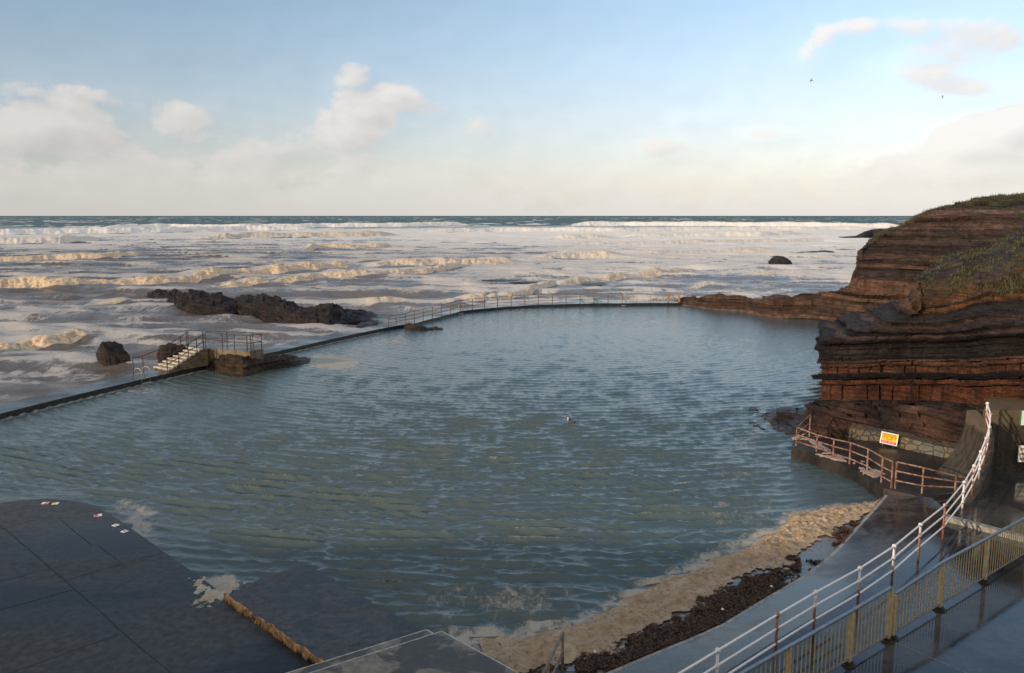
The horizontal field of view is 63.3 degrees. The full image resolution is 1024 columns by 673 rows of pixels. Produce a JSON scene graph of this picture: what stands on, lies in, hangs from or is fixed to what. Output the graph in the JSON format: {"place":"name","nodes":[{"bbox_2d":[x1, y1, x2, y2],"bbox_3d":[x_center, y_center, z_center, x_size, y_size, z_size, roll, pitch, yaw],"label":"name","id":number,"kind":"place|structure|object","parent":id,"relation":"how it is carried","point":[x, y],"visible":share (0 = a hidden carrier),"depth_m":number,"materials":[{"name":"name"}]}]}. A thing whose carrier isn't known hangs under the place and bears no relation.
{"place":"outdoors","nodes":[
{"label":"outdoors","id":0,"kind":"place"},
{"bbox_2d":[0,499,314,672],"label":"pavement","id":1,"kind":"structure","parent":0,"point":[147,604],"depth_m":21.84,"materials":[{"name":"grey concrete"}]},
{"bbox_2d":[188,576,246,607],"bbox_3d":[-8.124,7.001,23.042,1.532,0.066,2.260,-4,9,-24],"label":"foam patch","id":2,"kind":"object","parent":1,"relation":"on","point":[210,595],"visible":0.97,"depth_m":22.84,"materials":[{"name":"white liquid"}]},
{"bbox_2d":[223,593,323,663],"bbox_3d":[-5.741,7.279,20.351,5.696,0.292,0.138,8,12,44],"label":"foam ribbon","id":3,"kind":"object","parent":1,"relation":"on","point":[282,637],"visible":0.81,"depth_m":20.37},
{"bbox_2d":[228,564,421,660],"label":"slipway slab","id":4,"kind":"structure","parent":1,"relation":"on","point":[316,613],"depth_m":21.26,"materials":[{"name":"grey concrete"}]},
{"bbox_2d":[287,629,518,672],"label":"concrete block","id":5,"kind":"structure","parent":1,"relation":"on","point":[425,651],"depth_m":18.00,"materials":[{"name":"grey concrete"}]},
{"bbox_2d":[0,302,679,418],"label":"pool wall","id":6,"kind":"structure","parent":0,"point":[27,405],"depth_m":56.68,"materials":[{"name":"grey concrete"}]},
{"bbox_2d":[134,366,150,383],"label":"pool ladder","id":7,"kind":"object","parent":6,"relation":"attached to","point":[143,374],"visible":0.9,"depth_m":52.43,"materials":[{"name":"metal"}]},
{"bbox_2d":[157,342,184,370],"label":"boulder","id":8,"kind":"object","parent":6,"relation":"on","point":[167,350],"visible":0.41,"depth_m":56.80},
{"bbox_2d":[153,346,208,371],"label":"steps","id":9,"kind":"structure","parent":6,"relation":"on","point":[200,359],"depth_m":56.22,"materials":[{"name":"concrete"}]},
{"bbox_2d":[132,332,188,373],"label":"railing","id":10,"kind":"object","parent":9,"relation":"on","point":[157,350],"visible":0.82,"depth_m":56.27,"materials":[{"name":"grey metal"}]},
{"bbox_2d":[166,334,203,371],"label":"railing","id":11,"kind":"object","parent":9,"relation":"on","point":[187,351],"visible":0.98,"depth_m":55.74,"materials":[{"name":"grey metal"}]},
{"bbox_2d":[184,345,263,363],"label":"platform","id":12,"kind":"structure","parent":6,"relation":"on","point":[217,351],"depth_m":56.84,"materials":[{"name":"concrete"}]},
{"bbox_2d":[186,330,261,352],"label":"railing","id":13,"kind":"object","parent":12,"relation":"on","point":[226,338],"visible":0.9,"depth_m":57.39,"materials":[{"name":"metal"}]},
{"bbox_2d":[205,353,310,376],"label":"pool rock","id":14,"kind":"object","parent":6,"relation":"on","point":[231,365],"visible":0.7,"depth_m":56.45,"materials":[{"name":"brown stone"}]},
{"bbox_2d":[404,323,442,330],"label":"pool rock","id":15,"kind":"object","parent":6,"relation":"attached to","point":[411,326],"visible":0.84,"depth_m":76.99,"materials":[{"name":"brown stone"}]},
{"bbox_2d":[388,293,622,326],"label":"railing","id":16,"kind":"object","parent":6,"relation":"on","point":[423,312],"visible":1,"depth_m":92.82,"materials":[{"name":"metal"}]},
{"bbox_2d":[625,293,664,302],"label":"bar fence","id":17,"kind":"object","parent":6,"relation":"on","point":[641,297],"visible":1,"depth_m":98.64,"materials":[{"name":"white metal"}]},
{"bbox_2d":[667,292,679,301],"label":"gate","id":18,"kind":"structure","parent":6,"relation":"on","point":[672,296],"depth_m":98.84,"materials":[{"name":"metal"}]},
{"bbox_2d":[0,216,913,403],"bbox_3d":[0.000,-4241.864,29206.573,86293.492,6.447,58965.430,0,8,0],"label":"sea","id":19,"kind":"structure","parent":0,"point":[74,290],"depth_m":169.45,"materials":[{"name":"white liquid"}]},
{"bbox_2d":[96,341,130,365],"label":"boulder","id":20,"kind":"object","parent":19,"relation":"in","point":[109,353],"visible":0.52,"depth_m":59.53,"materials":[{"name":"brown stone"}]},
{"bbox_2d":[145,288,376,324],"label":"rock outcrop","id":21,"kind":"object","parent":19,"relation":"in","point":[264,308],"visible":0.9,"depth_m":88.78,"materials":[{"name":"brown stone"}]},
{"bbox_2d":[356,320,377,327],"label":"flat rock","id":22,"kind":"object","parent":19,"relation":"in","point":[368,323],"visible":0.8,"depth_m":81.00,"materials":[{"name":"grey stone"}]},
{"bbox_2d":[482,279,540,283],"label":"sea rock","id":23,"kind":"object","parent":19,"relation":"in","point":[510,281],"visible":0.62,"depth_m":134.88,"materials":[{"name":"grey stone"}]},
{"bbox_2d":[582,283,601,285],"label":"sea rock","id":24,"kind":"object","parent":19,"relation":"in","point":[595,284],"visible":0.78,"depth_m":128.58,"materials":[{"name":"grey stone"}]},
{"bbox_2d":[768,256,791,264],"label":"sea rock","id":25,"kind":"object","parent":19,"relation":"in","point":[781,260],"visible":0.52,"depth_m":184.16,"materials":[{"name":"stone"}]},
{"bbox_2d":[796,250,833,252],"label":"sea rock","id":26,"kind":"object","parent":19,"relation":"in","point":[817,251],"visible":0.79,"depth_m":239.08,"materials":[{"name":"grey stone"}]},
{"bbox_2d":[840,229,883,237],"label":"sea rock","id":27,"kind":"object","parent":19,"relation":"in","point":[869,233],"visible":0.35,"depth_m":401.12,"materials":[{"name":"grey stone"}]},
{"bbox_2d":[0,305,935,670],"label":"pool water","id":28,"kind":"structure","parent":0,"point":[460,477],"depth_m":35.99,"materials":[{"name":"teal liquid"}]},
{"bbox_2d":[567,416,575,422],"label":"water bird","id":29,"kind":"object","parent":28,"relation":"on","point":[569,420],"visible":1,"depth_m":42.51},
{"bbox_2d":[476,497,881,672],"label":"sea foam","id":30,"kind":"object","parent":28,"relation":"on","point":[795,533],"visible":1,"depth_m":22.64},
{"bbox_2d":[749,407,837,437],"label":"rock ledge","id":31,"kind":"object","parent":28,"relation":"in","point":[787,426],"visible":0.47,"depth_m":41.68,"materials":[{"name":"grey stone"}]},
{"bbox_2d":[770,407,806,421],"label":"rock ledge","id":32,"kind":"object","parent":31,"relation":"on","point":[780,414],"visible":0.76,"depth_m":43.31,"materials":[{"name":"grey stone"}]},
{"bbox_2d":[802,401,971,442],"bbox_3d":[17.832,4.073,38.763,4.564,3.302,11.317,-7,11,-41],"label":"strata ledge","id":33,"kind":"object","parent":28,"relation":"in","point":[937,423],"visible":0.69,"depth_m":37.54,"materials":[{"name":"brown stone"}]},
{"bbox_2d":[0,0,1023,215],"label":"sky","id":34,"kind":"structure","parent":0,"point":[108,107],"materials":[{"name":"blue"}]},
{"bbox_2d":[469,512,869,672],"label":"beach","id":35,"kind":"structure","parent":0,"point":[826,549],"depth_m":24.53,"materials":[{"name":"brown sand"}]},
{"bbox_2d":[528,520,860,672],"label":"seaweed","id":36,"kind":"object","parent":35,"relation":"on","point":[653,638],"visible":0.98,"depth_m":21.34,"materials":[{"name":"brown plant"}]},
{"bbox_2d":[614,495,946,672],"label":"apron","id":37,"kind":"object","parent":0,"point":[889,522],"visible":0.92,"depth_m":22.41,"materials":[{"name":"grey concrete"}]},
{"bbox_2d":[607,494,887,672],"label":"apron kerb","id":38,"kind":"structure","parent":37,"relation":"on","point":[767,597],"depth_m":22.15,"materials":[{"name":"grey concrete"}]},
{"bbox_2d":[673,193,1023,321],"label":"headland cliff","id":39,"kind":"structure","parent":0,"point":[889,265],"depth_m":80.50,"materials":[{"name":"brown stone"}]},
{"bbox_2d":[866,192,1023,243],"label":"cliff top grass","id":40,"kind":"structure","parent":39,"relation":"on","point":[914,215],"depth_m":85.30,"materials":[{"name":"green plant"}]},
{"bbox_2d":[791,436,952,498],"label":"cliff walk","id":41,"kind":"structure","parent":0,"point":[876,488],"depth_m":33.90,"materials":[{"name":"grey concrete"}]},
{"bbox_2d":[792,434,884,477],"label":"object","id":42,"kind":"object","parent":41,"relation":"on","point":[871,473],"visible":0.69,"depth_m":34.55,"materials":[{"name":"grey stone"}]},
{"bbox_2d":[795,414,893,487],"bbox_3d":[13.251,4.651,34.431,1.407,1.179,7.592,0,8,-3],"label":"railing","id":43,"kind":"object","parent":41,"relation":"on","point":[850,451],"visible":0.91,"depth_m":33.92,"materials":[{"name":"brown metal"}]},
{"bbox_2d":[879,431,898,447],"bbox_3d":[16.401,4.717,36.213,0.700,1.072,0.066,12,12,30],"label":"danger sign","id":44,"kind":"object","parent":41,"relation":"on","point":[888,438],"visible":1,"depth_m":36.14,"materials":[{"name":"yellow metal"}]},
{"bbox_2d":[849,422,956,458],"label":"rubble wall","id":45,"kind":"structure","parent":41,"relation":"on","point":[906,440],"depth_m":35.95,"materials":[{"name":"stone"}]},
{"bbox_2d":[894,461,967,493],"bbox_3d":[15.357,5.247,30.284,2.515,1.194,0.484,1,8,10],"label":"railing","id":46,"kind":"object","parent":41,"relation":"on","point":[923,477],"visible":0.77,"depth_m":30.22,"materials":[{"name":"brown metal"}]},
{"bbox_2d":[725,488,1023,672],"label":"promenade","id":47,"kind":"structure","parent":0,"point":[978,627],"depth_m":20.37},
{"bbox_2d":[519,670,586,672],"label":"step","id":48,"kind":"object","parent":47,"relation":"on","point":[559,671],"visible":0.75,"depth_m":18.89,"materials":[{"name":"grey concrete"}]},
{"bbox_2d":[542,632,563,672],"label":"handrail","id":49,"kind":"object","parent":48,"relation":"on","point":[546,669],"visible":1,"depth_m":18.38,"materials":[{"name":"grey metal"}]},
{"bbox_2d":[678,402,991,672],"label":"railing","id":50,"kind":"object","parent":47,"relation":"on","point":[717,651],"visible":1,"depth_m":21.07,"materials":[{"name":"white metal"}]},
{"bbox_2d":[739,517,1023,672],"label":"fence","id":51,"kind":"object","parent":47,"relation":"on","point":[890,637],"visible":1,"depth_m":19.50,"materials":[{"name":"metal"}]},
{"bbox_2d":[895,642,965,672],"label":"promenade joint","id":52,"kind":"object","parent":47,"relation":"on","point":[930,657],"visible":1,"depth_m":18.73,"materials":[{"name":"grey concrete"}]},
{"bbox_2d":[936,410,993,507],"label":"buttress","id":53,"kind":"structure","parent":47,"relation":"on","point":[962,458],"depth_m":31.30,"materials":[{"name":"grey concrete"}]},
{"bbox_2d":[945,514,1023,541],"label":"promenade kerb","id":54,"kind":"structure","parent":47,"relation":"on","point":[973,525],"depth_m":26.43,"materials":[{"name":"grey concrete"}]},
{"bbox_2d":[983,397,1023,470],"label":"retaining wall","id":55,"kind":"structure","parent":47,"relation":"on","point":[1007,430],"depth_m":31.90,"materials":[{"name":"grey concrete"}]},
{"bbox_2d":[1017,445,1023,461],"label":"sign","id":56,"kind":"object","parent":55,"relation":"attached to","point":[1020,458],"depth_m":31.67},
{"bbox_2d":[1020,411,1023,424],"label":"sign","id":57,"kind":"object","parent":55,"relation":"attached to","point":[1022,418],"depth_m":31.48,"materials":[{"name":"white plastic"}]},
{"bbox_2d":[811,226,1023,416],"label":"cliff","id":58,"kind":"structure","parent":0,"point":[962,347],"depth_m":38.92,"materials":[{"name":"brown stone"}]},
{"bbox_2d":[912,225,1023,295],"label":"grass","id":59,"kind":"structure","parent":58,"relation":"on","point":[954,279],"depth_m":43.23,"materials":[{"name":"green plant"}]},
{"bbox_2d":[948,471,1023,533],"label":"promenade","id":60,"kind":"structure","parent":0,"point":[999,503],"depth_m":28.39,"materials":[{"name":"grey concrete"}]}
]}

